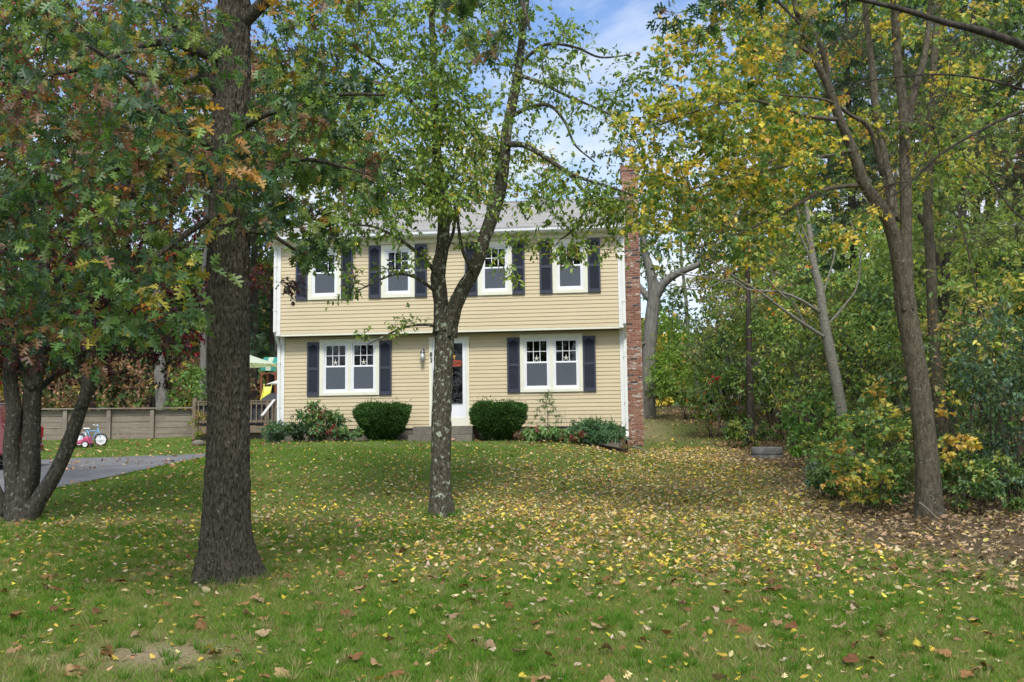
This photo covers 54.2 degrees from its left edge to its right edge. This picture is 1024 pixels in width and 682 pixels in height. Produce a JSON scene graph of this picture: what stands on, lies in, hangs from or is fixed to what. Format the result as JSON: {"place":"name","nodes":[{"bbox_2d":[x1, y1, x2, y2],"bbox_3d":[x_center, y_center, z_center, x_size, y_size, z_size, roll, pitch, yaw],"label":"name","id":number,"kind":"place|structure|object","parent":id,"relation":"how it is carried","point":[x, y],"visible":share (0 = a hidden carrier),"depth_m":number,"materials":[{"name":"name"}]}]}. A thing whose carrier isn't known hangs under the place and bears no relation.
{"place":"outdoors","nodes":[
{"label":"outdoors","id":0,"kind":"place"},
{"bbox_2d":[0,454,204,491],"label":"driveway","id":1,"kind":"structure","parent":0,"point":[109,468],"depth_m":23.65,"materials":[{"name":"grey asphalt"}]},
{"bbox_2d":[0,403,43,466],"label":"parked car","id":2,"kind":"object","parent":1,"relation":"on","point":[2,416],"visible":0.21,"depth_m":22.84,"materials":[{"name":"red paint"}]},
{"bbox_2d":[0,402,1023,681],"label":"ground","id":3,"kind":"structure","parent":0,"point":[190,652],"depth_m":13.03,"materials":[{"name":"green plant"}]},
{"bbox_2d":[0,1,88,275],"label":"oak tree","id":4,"kind":"object","parent":3,"relation":"on","point":[36,35],"visible":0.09,"depth_m":36.99,"materials":[{"name":"green plant"}]},
{"bbox_2d":[0,373,98,422],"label":"shrub","id":5,"kind":"object","parent":3,"relation":"on","point":[61,405],"visible":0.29,"depth_m":37.57,"materials":[{"name":"brown plant"}]},
{"bbox_2d":[0,0,135,404],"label":"maple tree","id":6,"kind":"object","parent":3,"relation":"on","point":[59,227],"visible":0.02,"depth_m":40.56,"materials":[{"name":"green plant"}]},
{"bbox_2d":[0,1,208,416],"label":"maple tree","id":7,"kind":"object","parent":3,"relation":"on","point":[95,318],"visible":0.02,"depth_m":43.74,"materials":[{"name":"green plant"}]},
{"bbox_2d":[42,354,173,422],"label":"shrub","id":8,"kind":"object","parent":3,"relation":"on","point":[69,394],"visible":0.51,"depth_m":38.13,"materials":[{"name":"brown plant"}]},
{"bbox_2d":[41,407,191,440],"bbox_3d":[-16.565,2.977,33.738,11.542,1.382,0.240,0,-5,-7],"label":"fence","id":9,"kind":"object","parent":3,"relation":"on","point":[129,424],"depth_m":34.20,"materials":[{"name":"beige wood"}]},
{"bbox_2d":[85,84,197,409],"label":"pine tree","id":10,"kind":"object","parent":3,"relation":"on","point":[150,402],"visible":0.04,"depth_m":49.97,"materials":[{"name":"green plant"}]},
{"bbox_2d":[92,347,199,421],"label":"shrub","id":11,"kind":"object","parent":3,"relation":"on","point":[135,397],"visible":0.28,"depth_m":40.65,"materials":[{"name":"brown plant"}]},
{"bbox_2d":[45,0,262,421],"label":"oak tree","id":12,"kind":"object","parent":3,"relation":"on","point":[160,399],"visible":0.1,"depth_m":38.10,"materials":[{"name":"green plant"}]},
{"bbox_2d":[0,9,308,521],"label":"oak tree","id":13,"kind":"object","parent":3,"relation":"on","point":[26,493],"visible":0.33,"depth_m":15.78,"materials":[{"name":"green plant"}]},
{"bbox_2d":[147,363,206,421],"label":"shrub","id":14,"kind":"object","parent":3,"relation":"on","point":[195,377],"visible":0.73,"depth_m":38.36,"materials":[{"name":"green plant"}]},
{"bbox_2d":[187,410,206,439],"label":"weed","id":15,"kind":"object","parent":3,"relation":"on","point":[198,432],"visible":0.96,"depth_m":32.21,"materials":[{"name":"green"}]},
{"bbox_2d":[121,0,281,405],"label":"oak tree","id":16,"kind":"object","parent":3,"relation":"on","point":[203,362],"visible":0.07,"depth_m":41.08,"materials":[{"name":"green plant"}]},
{"bbox_2d":[112,2,293,400],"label":"oak tree","id":17,"kind":"object","parent":3,"relation":"on","point":[202,207],"visible":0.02,"depth_m":51.95,"materials":[{"name":"green plant"}]},
{"bbox_2d":[167,346,274,401],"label":"shrub","id":18,"kind":"object","parent":3,"relation":"on","point":[193,364],"visible":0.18,"depth_m":43.27,"materials":[{"name":"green plant"}]},
{"bbox_2d":[192,398,276,439],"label":"deck","id":19,"kind":"structure","parent":3,"relation":"on","point":[261,414],"depth_m":33.11,"materials":[{"name":"brown wood"}]},
{"bbox_2d":[178,46,308,404],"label":"pine tree","id":20,"kind":"object","parent":3,"relation":"on","point":[255,345],"visible":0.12,"depth_m":46.23,"materials":[{"name":"green plant"}]},
{"bbox_2d":[260,357,276,399],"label":"play tower","id":21,"kind":"structure","parent":3,"relation":"on","point":[265,391],"depth_m":41.99,"materials":[{"name":"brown wood"}]},
{"bbox_2d":[189,40,362,356],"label":"oak tree","id":22,"kind":"object","parent":3,"relation":"on","point":[259,260],"visible":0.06,"depth_m":47.54,"materials":[{"name":"green plant"}]},
{"bbox_2d":[258,419,304,442],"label":"lavender clump","id":23,"kind":"object","parent":3,"relation":"on","point":[275,431],"visible":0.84,"depth_m":25.86,"materials":[{"name":"green plant"}]},
{"bbox_2d":[251,95,312,392],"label":"pine tree","id":24,"kind":"object","parent":3,"relation":"on","point":[271,336],"visible":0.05,"depth_m":54.37,"materials":[{"name":"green plant"}]},
{"bbox_2d":[283,422,315,441],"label":"perennial","id":25,"kind":"object","parent":3,"relation":"on","point":[298,431],"visible":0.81,"depth_m":25.61,"materials":[{"name":"green plant"}]},
{"bbox_2d":[290,399,351,440],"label":"shrub","id":26,"kind":"object","parent":3,"relation":"on","point":[315,416],"visible":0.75,"depth_m":26.07,"materials":[{"name":"green plant"}]},
{"bbox_2d":[306,422,348,440],"bbox_3d":[-4.700,2.351,25.650,1.123,0.564,0.845,-1,-5,0],"label":"sedum","id":27,"kind":"object","parent":3,"relation":"on","point":[318,430],"visible":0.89,"depth_m":25.52,"materials":[{"name":"brown"}]},
{"bbox_2d":[264,55,431,228],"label":"oak tree","id":28,"kind":"object","parent":3,"relation":"on","point":[345,199],"visible":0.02,"depth_m":49.76,"materials":[{"name":"green plant"}]},
{"bbox_2d":[351,396,411,440],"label":"yew bush","id":29,"kind":"object","parent":3,"relation":"on","point":[376,420],"visible":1,"depth_m":25.42,"materials":[{"name":"green plant"}]},
{"bbox_2d":[0,0,840,585],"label":"oak tree","id":30,"kind":"object","parent":3,"relation":"on","point":[226,542],"visible":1,"depth_m":9.31,"materials":[{"name":"green plant"}]},
{"bbox_2d":[328,94,512,206],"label":"oak tree","id":31,"kind":"object","parent":3,"relation":"on","point":[388,123],"visible":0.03,"depth_m":53.99,"materials":[{"name":"green plant"}]},
{"bbox_2d":[256,0,650,516],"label":"cherry tree","id":32,"kind":"object","parent":3,"relation":"on","point":[440,198],"visible":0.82,"depth_m":15.62,"materials":[{"name":"green plant"}]},
{"bbox_2d":[272,165,643,448],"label":"clapboard house","id":33,"kind":"structure","parent":3,"relation":"on","point":[582,318],"depth_m":26.63,"materials":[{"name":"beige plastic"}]},
{"bbox_2d":[308,247,340,299],"bbox_3d":[-5.051,-1.815,27.014,0.920,1.420,0.153,-1,-5,7],"label":"window","id":34,"kind":"structure","parent":33,"relation":"in","point":[321,287],"depth_m":26.95,"materials":[{"name":"white plastic"}]},
{"bbox_2d":[319,338,378,395],"bbox_3d":[-4.387,0.707,27.054,1.660,1.530,0.153,-1,-5,7],"label":"window","id":35,"kind":"structure","parent":33,"relation":"in","point":[349,379],"depth_m":27.01,"materials":[{"name":"white plastic"}]},
{"bbox_2d":[381,244,414,297],"bbox_3d":[-3.046,-1.862,26.776,0.920,1.420,0.153,-1,-5,7],"label":"window","id":36,"kind":"structure","parent":33,"relation":"in","point":[391,287],"depth_m":26.72,"materials":[{"name":"white plastic"}]},
{"bbox_2d":[429,336,469,425],"bbox_3d":[-1.670,1.075,26.671,1.090,2.380,0.193,-1,-5,7],"label":"entrance door","id":37,"kind":"structure","parent":33,"relation":"in","point":[460,416],"depth_m":26.64,"materials":[{"name":"white plastic"}]},
{"bbox_2d":[478,241,511,295],"bbox_3d":[-0.450,-1.917,26.467,0.920,1.430,0.153,-1,-5,7],"label":"window","id":38,"kind":"structure","parent":33,"relation":"in","point":[488,284],"depth_m":26.41,"materials":[{"name":"white plastic"}]},
{"bbox_2d":[520,333,582,391],"bbox_3d":[1.042,0.581,26.410,1.660,1.530,0.153,-1,-5,7],"label":"window","id":39,"kind":"structure","parent":33,"relation":"in","point":[553,375],"depth_m":26.36,"materials":[{"name":"white plastic"}]},
{"bbox_2d":[552,238,587,293],"bbox_3d":[1.521,-1.962,26.233,0.920,1.430,0.153,-1,-5,7],"label":"window","id":40,"kind":"structure","parent":33,"relation":"in","point":[564,281],"depth_m":26.18,"materials":[{"name":"white plastic"}]},
{"bbox_2d":[468,395,528,439],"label":"yew bush","id":41,"kind":"object","parent":3,"relation":"on","point":[493,420],"visible":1,"depth_m":25.08,"materials":[{"name":"green plant"}]},
{"bbox_2d":[447,118,575,202],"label":"oak tree","id":42,"kind":"object","parent":3,"relation":"on","point":[519,171],"visible":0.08,"depth_m":52.97,"materials":[{"name":"green plant"}]},
{"bbox_2d":[0,239,1023,410],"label":"distant woods","id":43,"kind":"object","parent":3,"relation":"on","point":[665,401],"visible":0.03,"depth_m":67.02,"materials":[{"name":"green plant"}]},
{"bbox_2d":[0,405,1023,681],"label":"fallen leaves","id":44,"kind":"object","parent":3,"relation":"on","point":[726,517],"visible":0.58,"depth_m":14.10,"materials":[{"name":"yellow plant"}]},
{"bbox_2d":[527,389,562,438],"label":"hemlock sapling","id":45,"kind":"object","parent":3,"relation":"on","point":[546,395],"visible":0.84,"depth_m":25.46,"materials":[{"name":"green plant"}]},
{"bbox_2d":[522,425,570,442],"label":"perennial","id":46,"kind":"object","parent":3,"relation":"on","point":[542,432],"visible":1,"depth_m":24.59,"materials":[{"name":"green plant"}]},
{"bbox_2d":[559,430,586,442],"bbox_3d":[1.484,2.350,24.621,0.877,0.406,0.856,-1,-5,0],"label":"sedum","id":47,"kind":"object","parent":3,"relation":"on","point":[576,437],"visible":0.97,"depth_m":24.41,"materials":[{"name":"brown"}]},
{"bbox_2d":[566,415,629,446],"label":"shrub","id":48,"kind":"object","parent":3,"relation":"on","point":[598,432],"visible":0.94,"depth_m":24.68,"materials":[{"name":"green plant"}]},
{"bbox_2d":[575,40,721,417],"bbox_3d":[5.620,-4.387,39.086,6.409,15.302,6.299,-1,-5,0],"label":"oak tree","id":49,"kind":"object","parent":3,"relation":"on","point":[653,294],"visible":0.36,"depth_m":38.11,"materials":[{"name":"green plant"}]},
{"bbox_2d":[641,309,715,406],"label":"shrub","id":50,"kind":"object","parent":3,"relation":"on","point":[670,328],"visible":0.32,"depth_m":43.75,"materials":[{"name":"green plant"}]},
{"bbox_2d":[644,333,724,418],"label":"shrub","id":51,"kind":"object","parent":3,"relation":"on","point":[666,388],"visible":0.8,"depth_m":36.51,"materials":[{"name":"green plant"}]},
{"bbox_2d":[639,185,758,403],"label":"oak tree","id":52,"kind":"object","parent":3,"relation":"on","point":[681,304],"visible":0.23,"depth_m":52.32,"materials":[{"name":"green plant"}]},
{"bbox_2d":[673,371,743,437],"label":"shrub","id":53,"kind":"object","parent":3,"relation":"on","point":[692,401],"visible":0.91,"depth_m":31.27,"materials":[{"name":"green plant"}]},
{"bbox_2d":[677,285,772,431],"bbox_3d":[6.942,0.514,33.083,3.629,5.066,3.695,2,-6,-23],"label":"bare shrub","id":54,"kind":"object","parent":3,"relation":"on","point":[695,345],"visible":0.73,"depth_m":32.91,"materials":[{"name":"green plant"}]},
{"bbox_2d":[670,289,802,419],"bbox_3d":[8.161,0.515,35.980,4.318,4.793,4.234,4,-7,-41],"label":"shrub","id":55,"kind":"object","parent":3,"relation":"on","point":[712,336],"visible":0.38,"depth_m":35.87,"materials":[{"name":"green plant"}]},
{"bbox_2d":[670,148,804,409],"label":"birch tree","id":56,"kind":"object","parent":3,"relation":"on","point":[706,268],"visible":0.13,"depth_m":40.99,"materials":[{"name":"green plant"}]},
{"bbox_2d":[719,381,766,430],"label":"shrub","id":57,"kind":"object","parent":3,"relation":"on","point":[740,415],"visible":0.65,"depth_m":30.96,"materials":[{"name":"green plant"}]},
{"bbox_2d":[675,102,817,445],"bbox_3d":[6.791,-1.980,29.255,4.573,10.383,3.978,-1,-5,0],"label":"oak tree","id":58,"kind":"object","parent":3,"relation":"on","point":[750,397],"visible":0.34,"depth_m":29.02,"materials":[{"name":"green plant"}]},
{"bbox_2d":[720,415,781,446],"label":"shrub","id":59,"kind":"object","parent":3,"relation":"on","point":[734,434],"visible":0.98,"depth_m":27.73,"materials":[{"name":"green plant"}]},
{"bbox_2d":[683,80,827,404],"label":"oak tree","id":60,"kind":"object","parent":3,"relation":"on","point":[729,246],"visible":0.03,"depth_m":51.59,"materials":[{"name":"green plant"}]},
{"bbox_2d":[652,196,879,475],"bbox_3d":[5.195,-0.102,19.892,4.651,5.949,2.120,-1,-5,0],"label":"ash tree","id":61,"kind":"object","parent":3,"relation":"on","point":[825,334],"visible":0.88,"depth_m":20.44,"materials":[{"name":"grey plant"}]},
{"bbox_2d":[707,234,824,413],"bbox_3d":[10.043,-0.627,38.226,5.071,6.964,5.039,-1,-5,0],"label":"young tree","id":62,"kind":"object","parent":3,"relation":"on","point":[736,297],"visible":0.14,"depth_m":38.58,"materials":[{"name":"green plant"}]},
{"bbox_2d":[751,447,782,458],"bbox_3d":[6.230,2.779,24.440,0.778,0.385,0.778,-1,-5,0],"label":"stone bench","id":63,"kind":"object","parent":3,"relation":"on","point":[771,452],"visible":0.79,"depth_m":24.12,"materials":[{"name":"stone"}]},
{"bbox_2d":[690,13,846,402],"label":"birch tree","id":64,"kind":"object","parent":3,"relation":"on","point":[730,155],"visible":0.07,"depth_m":43.51,"materials":[{"name":"yellow plant"}]},
{"bbox_2d":[713,283,825,440],"bbox_3d":[7.823,0.679,30.124,3.552,4.783,3.169,-4,-7,35],"label":"shrub","id":65,"kind":"object","parent":3,"relation":"on","point":[732,380],"visible":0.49,"depth_m":30.11,"materials":[{"name":"green plant"}]},
{"bbox_2d":[732,247,852,446],"bbox_3d":[7.828,0.131,27.952,3.220,5.699,2.888,0,-5,-9],"label":"bare shrub","id":66,"kind":"object","parent":3,"relation":"on","point":[794,406],"visible":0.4,"depth_m":28.11,"materials":[{"name":"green plant"}]},
{"bbox_2d":[589,0,997,519],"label":"maple tree","id":67,"kind":"object","parent":3,"relation":"on","point":[928,490],"visible":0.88,"depth_m":14.62,"materials":[{"name":"green plant"}]},
{"bbox_2d":[787,420,819,459],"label":"shrub","id":68,"kind":"object","parent":3,"relation":"on","point":[796,451],"visible":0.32,"depth_m":23.65,"materials":[{"name":"green plant"}]},
{"bbox_2d":[728,195,889,427],"bbox_3d":[9.921,-1.000,33.236,5.729,8.060,5.231,-1,-5,0],"label":"young tree","id":69,"kind":"object","parent":3,"relation":"on","point":[779,264],"visible":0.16,"depth_m":33.11,"materials":[{"name":"green plant"}]},
{"bbox_2d":[692,0,927,403],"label":"oak tree","id":70,"kind":"object","parent":3,"relation":"on","point":[850,15],"visible":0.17,"depth_m":35.87,"materials":[{"name":"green plant"}]},
{"bbox_2d":[771,383,864,462],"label":"shrub","id":71,"kind":"object","parent":3,"relation":"on","point":[792,419],"visible":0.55,"depth_m":21.36,"materials":[{"name":"green plant"}]},
{"bbox_2d":[737,249,901,450],"bbox_3d":[7.793,0.335,25.167,4.287,5.123,3.884,-1,-5,0],"label":"shrub","id":72,"kind":"object","parent":3,"relation":"on","point":[792,343],"visible":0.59,"depth_m":25.16,"materials":[{"name":"green plant"}]},
{"bbox_2d":[800,456,844,496],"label":"shrub","id":73,"kind":"object","parent":3,"relation":"on","point":[811,465],"visible":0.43,"depth_m":17.85,"materials":[{"name":"green plant"}]},
{"bbox_2d":[783,288,904,453],"bbox_3d":[8.149,0.739,23.882,3.115,4.189,3.061,-1,-5,0],"label":"bare shrub","id":74,"kind":"object","parent":3,"relation":"on","point":[812,318],"visible":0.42,"depth_m":24.03,"materials":[{"name":"green plant"}]},
{"bbox_2d":[805,452,883,500],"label":"shrub","id":75,"kind":"object","parent":3,"relation":"on","point":[821,475],"visible":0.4,"depth_m":17.23,"materials":[{"name":"green plant"}]},
{"bbox_2d":[797,406,914,480],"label":"shrub","id":76,"kind":"object","parent":3,"relation":"on","point":[810,440],"visible":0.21,"depth_m":19.29,"materials":[{"name":"green plant"}]},
{"bbox_2d":[803,374,913,513],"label":"sapling","id":77,"kind":"object","parent":3,"relation":"on","point":[867,469],"visible":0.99,"depth_m":15.63,"materials":[{"name":"green"}]},
{"bbox_2d":[787,0,929,438],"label":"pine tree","id":78,"kind":"object","parent":3,"relation":"on","point":[831,173],"visible":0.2,"depth_m":31.26,"materials":[{"name":"green plant"}]},
{"bbox_2d":[755,245,963,446],"bbox_3d":[9.337,0.176,27.160,5.370,5.562,5.025,-1,-5,0],"label":"shrub","id":79,"kind":"object","parent":3,"relation":"on","point":[869,294],"visible":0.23,"depth_m":26.54,"materials":[{"name":"green plant"}]},
{"bbox_2d":[716,0,1023,335],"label":"tree leaves","id":80,"kind":"object","parent":3,"relation":"on","point":[1013,41],"visible":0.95,"depth_m":11.00,"materials":[{"name":"green plant"}]},
{"bbox_2d":[762,171,981,446],"bbox_3d":[10.132,-0.807,27.177,4.796,7.471,5.412,4,-7,-40],"label":"young tree","id":81,"kind":"object","parent":3,"relation":"on","point":[853,268],"visible":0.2,"depth_m":27.44,"materials":[{"name":"green plant"}]},
{"bbox_2d":[793,290,987,472],"bbox_3d":[7.944,0.894,20.929,3.560,3.806,3.764,4,-7,-41],"label":"shrub","id":82,"kind":"object","parent":3,"relation":"on","point":[877,349],"visible":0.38,"depth_m":20.83,"materials":[{"name":"green plant"}]},
{"bbox_2d":[850,441,943,507],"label":"shrub","id":83,"kind":"object","parent":3,"relation":"on","point":[903,488],"visible":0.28,"depth_m":16.42,"materials":[{"name":"green plant"}]},
{"bbox_2d":[803,109,992,411],"bbox_3d":[12.975,-2.430,33.174,6.037,11.144,5.397,-1,-5,0],"label":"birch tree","id":84,"kind":"object","parent":3,"relation":"on","point":[896,400],"visible":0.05,"depth_m":33.07,"materials":[{"name":"green plant"}]},
{"bbox_2d":[795,0,1023,273],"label":"oak tree","id":85,"kind":"object","parent":3,"relation":"on","point":[904,55],"visible":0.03,"depth_m":39.83,"materials":[{"name":"green plant"}]},
{"bbox_2d":[809,192,1019,440],"bbox_3d":[12.296,-1.069,30.408,6.115,8.266,5.620,-1,-5,0],"label":"young tree","id":86,"kind":"object","parent":3,"relation":"on","point":[922,300],"visible":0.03,"depth_m":30.01,"materials":[{"name":"green plant"}]},
{"bbox_2d":[867,391,989,480],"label":"shrub","id":87,"kind":"object","parent":3,"relation":"on","point":[905,413],"visible":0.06,"depth_m":19.35,"materials":[{"name":"yellow plant"}]},
{"bbox_2d":[836,267,1023,424],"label":"shrub","id":88,"kind":"object","parent":3,"relation":"on","point":[876,303],"visible":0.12,"depth_m":24.96,"materials":[{"name":"green plant"}]},
{"bbox_2d":[837,0,1023,495],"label":"maple tree","id":89,"kind":"object","parent":3,"relation":"on","point":[931,281],"visible":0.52,"depth_m":18.22,"materials":[{"name":"green plant"}]},
{"bbox_2d":[837,0,1023,423],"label":"maple tree","id":90,"kind":"object","parent":3,"relation":"on","point":[906,24],"visible":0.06,"depth_m":35.31,"materials":[{"name":"green plant"}]},
{"bbox_2d":[845,160,1023,458],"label":"young tree","id":91,"kind":"object","parent":3,"relation":"on","point":[883,250],"visible":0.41,"depth_m":20.80,"materials":[{"name":"green plant"}]},
{"bbox_2d":[858,0,1023,455],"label":"oak tree","id":92,"kind":"object","parent":3,"relation":"on","point":[946,296],"visible":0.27,"depth_m":22.63,"materials":[{"name":"green plant"}]},
{"bbox_2d":[884,0,1000,314],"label":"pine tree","id":93,"kind":"object","parent":3,"relation":"on","point":[924,2],"visible":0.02,"depth_m":38.97,"materials":[{"name":"green plant"}]},
{"bbox_2d":[877,302,1023,492],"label":"shrub","id":94,"kind":"object","parent":3,"relation":"on","point":[964,422],"visible":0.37,"depth_m":17.61,"materials":[{"name":"green plant"}]},
{"bbox_2d":[882,280,1023,503],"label":"bare shrub","id":95,"kind":"object","parent":3,"relation":"on","point":[991,306],"visible":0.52,"depth_m":16.85,"materials":[{"name":"green plant"}]},
{"bbox_2d":[882,0,1023,226],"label":"oak tree","id":96,"kind":"object","parent":3,"relation":"on","point":[957,16],"visible":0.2,"depth_m":27.33,"materials":[{"name":"green plant"}]},
{"bbox_2d":[887,73,1023,468],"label":"young tree","id":97,"kind":"object","parent":3,"relation":"on","point":[947,181],"visible":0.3,"depth_m":19.10,"materials":[{"name":"green plant"}]},
{"bbox_2d":[890,0,1023,425],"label":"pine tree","id":98,"kind":"object","parent":3,"relation":"on","point":[994,112],"visible":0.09,"depth_m":34.65,"materials":[{"name":"green plant"}]},
{"bbox_2d":[935,389,982,513],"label":"sapling","id":99,"kind":"object","parent":3,"relation":"on","point":[970,444],"visible":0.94,"depth_m":15.60,"materials":[{"name":"yellow plant"}]},
{"bbox_2d":[916,256,1023,422],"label":"shrub","id":100,"kind":"object","parent":3,"relation":"on","point":[971,309],"visible":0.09,"depth_m":22.06,"materials":[{"name":"green plant"}]},
{"bbox_2d":[940,447,1023,514],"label":"shrub","id":101,"kind":"object","parent":3,"relation":"on","point":[978,473],"visible":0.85,"depth_m":15.19,"materials":[{"name":"green plant"}]},
{"bbox_2d":[947,295,1023,505],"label":"shrub","id":102,"kind":"object","parent":3,"relation":"on","point":[1017,448],"visible":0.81,"depth_m":15.88,"materials":[{"name":"green plant"}]},
{"bbox_2d":[950,0,1023,372],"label":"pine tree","id":103,"kind":"object","parent":3,"relation":"on","point":[1013,91],"visible":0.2,"depth_m":31.10,"materials":[{"name":"green plant"}]},
{"bbox_2d":[951,404,1023,498],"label":"shrub","id":104,"kind":"object","parent":3,"relation":"on","point":[1011,422],"visible":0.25,"depth_m":16.72,"materials":[{"name":"green plant"}]},
{"bbox_2d":[0,0,1023,332],"label":"sky","id":105,"kind":"structure","parent":0,"point":[622,23],"materials":[{"name":"blue"}]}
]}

